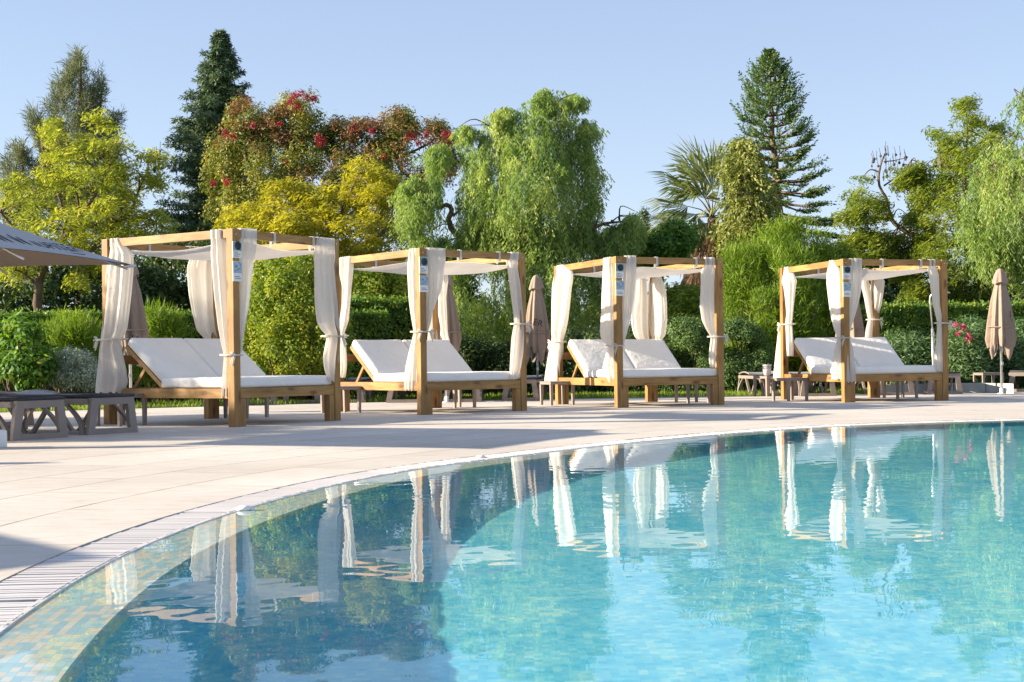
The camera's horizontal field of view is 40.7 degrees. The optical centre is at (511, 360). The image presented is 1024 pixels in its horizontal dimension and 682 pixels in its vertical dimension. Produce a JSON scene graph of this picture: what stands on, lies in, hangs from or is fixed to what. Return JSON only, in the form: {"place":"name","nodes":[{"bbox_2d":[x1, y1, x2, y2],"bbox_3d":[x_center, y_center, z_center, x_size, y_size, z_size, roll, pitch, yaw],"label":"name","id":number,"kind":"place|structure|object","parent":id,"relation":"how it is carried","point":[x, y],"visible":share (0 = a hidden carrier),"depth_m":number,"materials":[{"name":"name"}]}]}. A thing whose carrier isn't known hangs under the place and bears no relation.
{"place":"outdoors","nodes":[
{"label":"outdoors","id":0,"kind":"place"},
{"bbox_2d":[0,381,1023,412],"bbox_3d":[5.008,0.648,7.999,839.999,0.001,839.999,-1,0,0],"label":"lawn","id":1,"kind":"structure","parent":0,"point":[385,396],"depth_m":25.96,"materials":[{"name":"plant"}]},
{"bbox_2d":[0,311,62,390],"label":"leafy shrub","id":2,"kind":"object","parent":1,"relation":"on","point":[24,350],"visible":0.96,"depth_m":23.08,"materials":[{"name":"green plant"}]},
{"bbox_2d":[0,233,84,313],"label":"undergrowth","id":3,"kind":"object","parent":1,"relation":"on","point":[9,301],"visible":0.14,"depth_m":38.81,"materials":[{"name":"green plant"}]},
{"bbox_2d":[0,44,135,307],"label":"casuarina tree","id":4,"kind":"object","parent":1,"relation":"on","point":[89,99],"visible":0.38,"depth_m":45.52,"materials":[{"name":"green plant"}]},
{"bbox_2d":[42,344,97,405],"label":"silver shrub","id":5,"kind":"object","parent":1,"relation":"on","point":[79,368],"visible":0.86,"depth_m":23.41,"materials":[{"name":"green plant"}]},
{"bbox_2d":[40,303,102,392],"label":"grassy shrub","id":6,"kind":"object","parent":1,"relation":"on","point":[72,330],"visible":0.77,"depth_m":25.18,"materials":[{"name":"green plant"}]},
{"bbox_2d":[0,107,180,321],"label":"jacaranda tree","id":7,"kind":"object","parent":1,"relation":"on","point":[79,225],"visible":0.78,"depth_m":30.64,"materials":[{"name":"yellow plant"}]},
{"bbox_2d":[45,248,172,311],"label":"undergrowth","id":8,"kind":"object","parent":1,"relation":"on","point":[148,274],"visible":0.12,"depth_m":40.40,"materials":[{"name":"green plant"}]},
{"bbox_2d":[125,296,194,402],"bbox_3d":[-6.649,-0.252,25.926,1.639,2.072,1.749,-1,0,0],"label":"grassy shrub","id":9,"kind":"object","parent":1,"relation":"on","point":[168,324],"visible":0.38,"depth_m":25.49,"materials":[{"name":"green plant"}]},
{"bbox_2d":[0,304,390,400],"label":"clipped hedge","id":10,"kind":"object","parent":1,"relation":"on","point":[369,316],"visible":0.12,"depth_m":27.92,"materials":[{"name":"green plant"}]},
{"bbox_2d":[137,223,254,331],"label":"undergrowth","id":11,"kind":"object","parent":1,"relation":"on","point":[177,290],"visible":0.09,"depth_m":42.02,"materials":[{"name":"green plant"}]},
{"bbox_2d":[153,28,276,263],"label":"conifer tree","id":12,"kind":"object","parent":1,"relation":"on","point":[219,71],"visible":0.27,"depth_m":47.39,"materials":[{"name":"green plant"}]},
{"bbox_2d":[250,397,277,404],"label":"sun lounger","id":13,"kind":"object","parent":1,"relation":"on","point":[272,399],"visible":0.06,"depth_m":23.70,"materials":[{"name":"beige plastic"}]},
{"bbox_2d":[243,249,356,400],"bbox_3d":[-3.946,-0.714,24.998,2.356,2.945,2.339,-1,0,0],"label":"golden shrub","id":14,"kind":"object","parent":1,"relation":"on","point":[281,310],"visible":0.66,"depth_m":24.23,"materials":[{"name":"green plant"}]},
{"bbox_2d":[283,395,319,402],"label":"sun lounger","id":15,"kind":"object","parent":1,"relation":"on","point":[316,397],"visible":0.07,"depth_m":24.17,"materials":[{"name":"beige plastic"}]},
{"bbox_2d":[212,154,409,270],"bbox_3d":[-4.935,-2.712,34.970,5.473,5.178,4.041,-1,0,0],"label":"golden tree","id":16,"kind":"object","parent":1,"relation":"on","point":[316,202],"visible":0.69,"depth_m":34.33,"materials":[{"name":"yellow plant"}]},
{"bbox_2d":[196,85,466,250],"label":"flowering gum","id":17,"kind":"object","parent":1,"relation":"on","point":[255,136],"visible":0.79,"depth_m":40.98,"materials":[{"name":"green plant"}]},
{"bbox_2d":[344,376,375,402],"bbox_3d":[-2.909,0.507,25.114,0.680,0.444,1.932,-1,0,0],"label":"sun lounger","id":18,"kind":"object","parent":1,"relation":"on","point":[368,393],"visible":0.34,"depth_m":24.38,"materials":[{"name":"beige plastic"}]},
{"bbox_2d":[351,266,410,320],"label":"golden shrub","id":19,"kind":"object","parent":1,"relation":"on","point":[370,283],"visible":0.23,"depth_m":29.83,"materials":[{"name":"green plant"}]},
{"bbox_2d":[350,291,427,395],"bbox_3d":[-2.680,-0.344,29.028,2.059,2.261,1.286,-1,0,0],"label":"clipped hedge","id":20,"kind":"object","parent":1,"relation":"on","point":[400,328],"visible":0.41,"depth_m":28.59,"materials":[{"name":"green plant"}]},
{"bbox_2d":[404,274,484,339],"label":"undergrowth","id":21,"kind":"object","parent":1,"relation":"on","point":[474,288],"visible":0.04,"depth_m":37.30,"materials":[{"name":"green plant"}]},
{"bbox_2d":[13,257,899,341],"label":"distant woodland","id":22,"kind":"object","parent":1,"relation":"on","point":[666,284],"depth_m":68.43,"materials":[{"name":"green plant"}]},
{"bbox_2d":[457,332,532,395],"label":"flowering shrub","id":23,"kind":"object","parent":1,"relation":"on","point":[475,356],"visible":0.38,"depth_m":28.18,"materials":[{"name":"green plant"}]},
{"bbox_2d":[386,87,647,355],"bbox_3d":[0.138,-2.701,33.128,5.655,7.750,4.637,-1,0,-36],"label":"pepper tree","id":24,"kind":"object","parent":1,"relation":"on","point":[505,226],"visible":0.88,"depth_m":32.45,"materials":[{"name":"green plant"}]},
{"bbox_2d":[526,275,550,379],"bbox_3d":[0.454,-0.440,25.108,0.520,2.260,0.516,-1,0,0],"label":"closed parasol","id":25,"kind":"object","parent":1,"relation":"on","point":[538,337],"visible":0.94,"depth_m":24.99,"materials":[{"name":"fabric"}]},
{"bbox_2d":[442,337,688,393],"bbox_3d":[1.147,0.052,30.303,5.867,1.342,1.154,-1,0,2],"label":"clipped hedge","id":26,"kind":"object","parent":1,"relation":"on","point":[501,350],"visible":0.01,"depth_m":29.96,"materials":[{"name":"green plant"}]},
{"bbox_2d":[527,323,613,393],"bbox_3d":[1.154,-0.055,28.785,2.180,1.511,1.643,-1,0,0],"label":"flowering shrub","id":27,"kind":"object","parent":1,"relation":"on","point":[569,366],"visible":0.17,"depth_m":28.33,"materials":[{"name":"green plant"}]},
{"bbox_2d":[601,320,668,392],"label":"flowering shrub","id":28,"kind":"object","parent":1,"relation":"on","point":[630,335],"visible":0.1,"depth_m":28.23,"materials":[{"name":"green plant"}]},
{"bbox_2d":[637,206,653,266],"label":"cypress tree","id":29,"kind":"object","parent":1,"relation":"on","point":[644,214],"visible":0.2,"depth_m":57.66,"materials":[{"name":"green plant"}]},
{"bbox_2d":[636,217,702,281],"bbox_3d":[3.828,-1.481,34.640,2.004,4.306,2.143,-1,0,34],"label":"round tree","id":30,"kind":"object","parent":1,"relation":"on","point":[673,238],"visible":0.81,"depth_m":33.94,"materials":[{"name":"green plant"}]},
{"bbox_2d":[658,313,710,392],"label":"clipped dome shrub","id":31,"kind":"object","parent":1,"relation":"on","point":[689,335],"visible":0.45,"depth_m":27.93,"materials":[{"name":"green plant"}]},
{"bbox_2d":[666,280,702,332],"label":"clipped hedge","id":32,"kind":"object","parent":1,"relation":"on","point":[680,299],"visible":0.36,"depth_m":32.48,"materials":[{"name":"green plant"}]},
{"bbox_2d":[640,135,773,290],"bbox_3d":[5.623,-2.787,39.693,4.067,7.800,3.851,-1,0,24],"label":"fan palm","id":33,"kind":"object","parent":1,"relation":"on","point":[687,186],"visible":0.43,"depth_m":39.39,"materials":[{"name":"green plant"}]},
{"bbox_2d":[706,315,780,391],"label":"clipped dome shrub","id":34,"kind":"object","parent":1,"relation":"on","point":[746,332],"visible":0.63,"depth_m":27.69,"materials":[{"name":"green plant"}]},
{"bbox_2d":[707,137,792,313],"bbox_3d":[6.609,-2.880,38.188,2.541,6.660,2.952,-1,0,0],"label":"olive conifer","id":35,"kind":"object","parent":1,"relation":"on","point":[756,188],"visible":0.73,"depth_m":37.79,"materials":[{"name":"plant"}]},
{"bbox_2d":[714,210,840,389],"bbox_3d":[5.929,-1.389,30.515,3.503,4.066,4.165,-1,0,0],"label":"feathery bush","id":36,"kind":"object","parent":1,"relation":"on","point":[747,269],"visible":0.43,"depth_m":29.72,"materials":[{"name":"green plant"}]},
{"bbox_2d":[729,47,847,251],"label":"araucaria tree","id":37,"kind":"object","parent":1,"relation":"on","point":[770,64],"visible":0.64,"depth_m":49.58,"materials":[{"name":"green plant"}]},
{"bbox_2d":[809,240,857,386],"bbox_3d":[7.591,-1.143,32.965,1.409,3.507,1.747,-1,0,15],"label":"yellow bush","id":38,"kind":"object","parent":1,"relation":"on","point":[843,251],"visible":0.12,"depth_m":32.59,"materials":[{"name":"green plant"}]},
{"bbox_2d":[859,273,928,323],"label":"undergrowth","id":39,"kind":"object","parent":1,"relation":"on","point":[891,290],"visible":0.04,"depth_m":38.95,"materials":[{"name":"green plant"}]},
{"bbox_2d":[881,326,935,383],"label":"oleander","id":40,"kind":"object","parent":1,"relation":"on","point":[913,349],"visible":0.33,"depth_m":27.41,"materials":[{"name":"green plant"}]},
{"bbox_2d":[831,92,1020,323],"bbox_3d":[10.952,-3.252,35.743,5.359,7.392,3.722,-1,0,-21],"label":"jacaranda tree","id":41,"kind":"object","parent":1,"relation":"on","point":[941,193],"visible":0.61,"depth_m":35.47,"materials":[{"name":"green plant"}]},
{"bbox_2d":[859,295,1023,387],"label":"clipped hedge","id":42,"kind":"object","parent":1,"relation":"on","point":[905,309],"visible":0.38,"depth_m":28.73,"materials":[{"name":"green plant"}]},
{"bbox_2d":[900,277,1023,319],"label":"undergrowth","id":43,"kind":"object","parent":1,"relation":"on","point":[1014,293],"depth_m":38.32,"materials":[{"name":"green plant"}]},
{"bbox_2d":[925,311,1009,382],"bbox_3d":[9.058,-0.202,27.397,1.610,1.621,2.307,-1,0,21],"label":"oleander","id":44,"kind":"object","parent":1,"relation":"on","point":[968,349],"visible":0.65,"depth_m":26.76,"materials":[{"name":"green plant"}]},
{"bbox_2d":[948,88,1023,300],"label":"pepper tree","id":45,"kind":"object","parent":1,"relation":"on","point":[993,245],"visible":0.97,"depth_m":30.52,"materials":[{"name":"green plant"}]},
{"bbox_2d":[995,316,1023,388],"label":"oleander","id":46,"kind":"object","parent":1,"relation":"on","point":[1015,361],"visible":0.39,"depth_m":27.18,"materials":[{"name":"green plant"}]},
{"bbox_2d":[0,420,1023,681],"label":"pool water","id":47,"kind":"structure","parent":0,"point":[890,552],"depth_m":4.48,"materials":[{"name":"blue liquid"}]},
{"bbox_2d":[0,392,1023,582],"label":"pool deck","id":48,"kind":"structure","parent":0,"point":[75,489],"depth_m":12.18,"materials":[{"name":"stone"}]},
{"bbox_2d":[0,430,6,447],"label":"parasol foot","id":49,"kind":"object","parent":48,"relation":"on","point":[3,438],"visible":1,"depth_m":11.89},
{"bbox_2d":[6,391,34,424],"bbox_3d":[-6.671,0.552,16.632,1.932,0.444,0.680,-1,0,30],"label":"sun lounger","id":50,"kind":"object","parent":48,"relation":"on","point":[31,421],"visible":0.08,"depth_m":16.38,"materials":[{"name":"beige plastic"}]},
{"bbox_2d":[0,396,68,440],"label":"sun lounger","id":51,"kind":"object","parent":48,"relation":"on","point":[19,405],"visible":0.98,"depth_m":13.20,"materials":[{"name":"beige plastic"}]},
{"bbox_2d":[0,223,135,274],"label":"open parasol","id":52,"kind":"object","parent":48,"relation":"on","point":[18,247],"visible":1,"depth_m":13.30,"materials":[{"name":"fabric"}]},
{"bbox_2d":[0,389,137,434],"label":"sun lounger","id":53,"kind":"object","parent":48,"relation":"on","point":[93,401],"visible":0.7,"depth_m":14.25,"materials":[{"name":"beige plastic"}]},
{"bbox_2d":[96,393,146,425],"bbox_3d":[-4.545,0.564,16.055,0.420,0.370,0.420,-1,0,33],"label":"side table","id":54,"kind":"object","parent":48,"relation":"on","point":[120,420],"visible":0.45,"depth_m":16.06,"materials":[{"name":"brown wood"}]},
{"bbox_2d":[121,260,148,387],"bbox_3d":[-5.497,-0.370,19.906,0.532,2.260,0.532,-1,0,0],"label":"closed parasol","id":55,"kind":"object","parent":48,"relation":"on","point":[137,327],"visible":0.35,"depth_m":19.81,"materials":[{"name":"fabric"}]},
{"bbox_2d":[93,228,346,426],"bbox_3d":[-3.513,-0.371,16.651,2.368,2.215,1.981,-1,0,33],"label":"canopy daybed","id":56,"kind":"object","parent":48,"relation":"on","point":[211,368],"visible":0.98,"depth_m":16.27,"materials":[{"name":"white fabric"}]},
{"bbox_2d":[223,397,268,418],"bbox_3d":[-3.450,0.551,17.916,0.420,0.370,0.420,-1,0,33],"label":"side table","id":57,"kind":"object","parent":48,"relation":"on","point":[225,404],"visible":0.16,"depth_m":17.85,"materials":[{"name":"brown wood"}]},
{"bbox_2d":[320,386,360,412],"bbox_3d":[-2.393,0.538,19.296,0.420,0.370,0.420,-1,0,-39],"label":"side table","id":58,"kind":"object","parent":48,"relation":"on","point":[346,388],"visible":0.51,"depth_m":19.27,"materials":[{"name":"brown wood"}]},
{"bbox_2d":[386,390,416,402],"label":"sun lounger","id":59,"kind":"object","parent":48,"relation":"on","point":[390,394],"visible":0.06,"depth_m":23.76,"materials":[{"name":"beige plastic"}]},
{"bbox_2d":[339,248,530,414],"bbox_3d":[-1.178,-0.395,19.576,1.934,2.208,2.258,-1,0,-39],"label":"canopy daybed","id":60,"kind":"object","parent":48,"relation":"on","point":[431,367],"visible":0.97,"depth_m":19.17,"materials":[{"name":"white fabric"}]},
{"bbox_2d":[440,275,461,402],"bbox_3d":[-1.120,-0.422,23.622,0.514,2.260,0.520,-1,0,0],"label":"closed parasol","id":61,"kind":"object","parent":48,"relation":"on","point":[454,331],"visible":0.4,"depth_m":23.52,"materials":[{"name":"fabric"}]},
{"bbox_2d":[441,389,475,407],"bbox_3d":[-0.830,0.520,20.935,0.420,0.370,0.420,-1,0,-39],"label":"side table","id":62,"kind":"object","parent":48,"relation":"on","point":[460,398],"visible":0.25,"depth_m":20.89,"materials":[{"name":"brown wood"}]},
{"bbox_2d":[443,389,483,401],"bbox_3d":[-0.853,0.483,24.616,0.680,0.444,1.932,-1,0,0],"label":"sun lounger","id":63,"kind":"object","parent":48,"relation":"on","point":[479,394],"visible":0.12,"depth_m":23.67,"materials":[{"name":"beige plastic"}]},
{"bbox_2d":[0,419,1023,626],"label":"pool grating","id":64,"kind":"object","parent":48,"relation":"on","point":[40,581],"visible":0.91,"depth_m":5.72,"materials":[{"name":"white plastic"}]},
{"bbox_2d":[474,455,487,457],"bbox_3d":[-0.226,0.693,9.994,0.100,0.022,0.069,-1,0,0],"label":"rim fitting","id":65,"kind":"object","parent":64,"relation":"on","point":[480,456],"visible":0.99,"depth_m":9.97,"materials":[{"name":"white plastic"}]},
{"bbox_2d":[502,374,547,400],"bbox_3d":[0.242,0.470,25.003,0.680,0.444,1.932,-1,0,6],"label":"sun lounger","id":66,"kind":"object","parent":48,"relation":"on","point":[533,381],"visible":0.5,"depth_m":24.08,"materials":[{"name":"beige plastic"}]},
{"bbox_2d":[539,381,574,404],"bbox_3d":[0.710,0.502,21.657,0.420,0.370,0.420,-1,0,-23],"label":"side table","id":67,"kind":"object","parent":48,"relation":"on","point":[550,383],"visible":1,"depth_m":21.55,"materials":[{"name":"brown wood"}]},
{"bbox_2d":[545,255,728,407],"bbox_3d":[1.860,-0.434,21.535,1.959,2.214,2.573,-1,0,-23],"label":"canopy daybed","id":68,"kind":"object","parent":48,"relation":"on","point":[617,360],"visible":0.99,"depth_m":20.73,"materials":[{"name":"white fabric"}]},
{"bbox_2d":[674,384,709,402],"bbox_3d":[2.860,0.476,21.892,0.420,0.370,0.420,-1,0,-23],"label":"side table","id":69,"kind":"object","parent":48,"relation":"on","point":[688,392],"visible":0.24,"depth_m":21.79,"materials":[{"name":"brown wood"}]},
{"bbox_2d":[753,376,772,395],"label":"side table","id":70,"kind":"object","parent":48,"relation":"on","point":[766,378],"visible":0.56,"depth_m":25.13,"materials":[{"name":"brown wood"}]},
{"bbox_2d":[762,365,771,375],"bbox_3d":[4.650,0.167,25.187,0.176,0.205,0.176,-1,0,0],"label":"plant pot","id":71,"kind":"object","parent":70,"relation":"on","point":[766,370],"visible":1,"depth_m":25.12,"materials":[{"name":"ceramic"}]},
{"bbox_2d":[737,371,798,395],"bbox_3d":[4.818,0.416,26.122,0.680,0.444,1.932,-1,0,-6],"label":"sun lounger","id":72,"kind":"object","parent":48,"relation":"on","point":[741,377],"visible":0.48,"depth_m":26.28,"materials":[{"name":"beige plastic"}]},
{"bbox_2d":[771,378,808,400],"bbox_3d":[4.491,0.457,22.300,0.420,0.370,0.420,-1,0,-29],"label":"side table","id":73,"kind":"object","parent":48,"relation":"on","point":[789,383],"visible":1,"depth_m":22.21,"materials":[{"name":"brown wood"}]},
{"bbox_2d":[789,372,836,395],"bbox_3d":[5.489,0.408,25.668,0.680,0.444,1.932,-1,0,0],"label":"sun lounger","id":74,"kind":"object","parent":48,"relation":"on","point":[811,386],"visible":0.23,"depth_m":24.76,"materials":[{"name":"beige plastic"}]},
{"bbox_2d":[835,303,864,336],"bbox_3d":[5.949,-0.505,24.296,0.548,2.260,0.534,-1,0,0],"label":"closed parasol","id":75,"kind":"object","parent":48,"relation":"on","point":[857,328],"visible":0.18,"depth_m":24.16,"materials":[{"name":"fabric"}]},
{"bbox_2d":[773,258,952,402],"bbox_3d":[5.623,-0.474,22.475,1.953,2.205,2.469,-1,0,-15],"label":"canopy daybed","id":76,"kind":"object","parent":48,"relation":"on","point":[871,358],"visible":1,"depth_m":21.55,"materials":[{"name":"white fabric"}]},
{"bbox_2d":[855,381,914,394],"bbox_3d":[6.916,0.391,25.767,0.680,0.444,1.932,-1,0,0],"label":"sun lounger","id":77,"kind":"object","parent":48,"relation":"on","point":[910,388],"visible":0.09,"depth_m":24.82,"materials":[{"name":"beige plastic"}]},
{"bbox_2d":[882,381,917,398],"bbox_3d":[6.475,0.434,23.021,0.420,0.370,0.420,-1,0,-20],"label":"side table","id":78,"kind":"object","parent":48,"relation":"on","point":[897,389],"visible":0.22,"depth_m":23.11,"materials":[{"name":"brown wood"}]},
{"bbox_2d":[905,371,962,393],"bbox_3d":[7.931,0.379,26.099,0.680,0.444,1.932,-1,0,3],"label":"sun lounger","id":79,"kind":"object","parent":48,"relation":"on","point":[928,386],"visible":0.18,"depth_m":25.16,"materials":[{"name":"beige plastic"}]},
{"bbox_2d":[929,291,950,390],"bbox_3d":[7.872,-0.358,25.342,0.374,1.920,0.165,-1,0,0],"label":"outdoor shower","id":80,"kind":"object","parent":48,"relation":"on","point":[932,341],"visible":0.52,"depth_m":25.38,"materials":[{"name":"metal"}]},
{"bbox_2d":[886,383,1013,393],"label":"stone kerb","id":81,"kind":"structure","parent":48,"relation":"on","point":[983,387],"depth_m":25.72,"materials":[{"name":"beige stone"}]},
{"bbox_2d":[973,372,1003,382],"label":"side table","id":82,"kind":"object","parent":48,"relation":"on","point":[992,374],"visible":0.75,"depth_m":26.11,"materials":[{"name":"beige wood"}]},
{"bbox_2d":[985,268,1016,393],"bbox_3d":[8.808,-0.539,24.879,0.530,2.260,0.532,-1,0,0],"label":"closed parasol","id":83,"kind":"object","parent":48,"relation":"on","point":[1000,330],"visible":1,"depth_m":24.77,"materials":[{"name":"fabric"}]},
{"bbox_2d":[1009,370,1023,391],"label":"sun lounger","id":84,"kind":"object","parent":48,"relation":"on","point":[1013,374],"visible":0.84,"depth_m":26.07,"materials":[{"name":"brown wood"}]},
{"bbox_2d":[0,0,1023,332],"label":"sky","id":85,"kind":"structure","parent":0,"point":[652,73],"materials":[{"name":"blue"}]},
{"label":"pool ledge","id":86,"kind":"structure","parent":0,"visible":0},
{"bbox_2d":[0,420,1017,632],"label":"pool lip","id":87,"kind":"object","parent":86,"relation":"on","point":[25,611],"visible":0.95,"depth_m":5.97,"materials":[{"name":"beige stone"}]},
{"bbox_2d":[233,505,254,510],"bbox_3d":[-1.289,0.705,6.643,0.100,0.022,0.069,-1,0,0],"label":"rim fitting","id":88,"kind":"object","parent":87,"relation":"on","point":[243,507],"visible":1,"depth_m":6.62,"materials":[{"name":"white plastic"}]}
]}

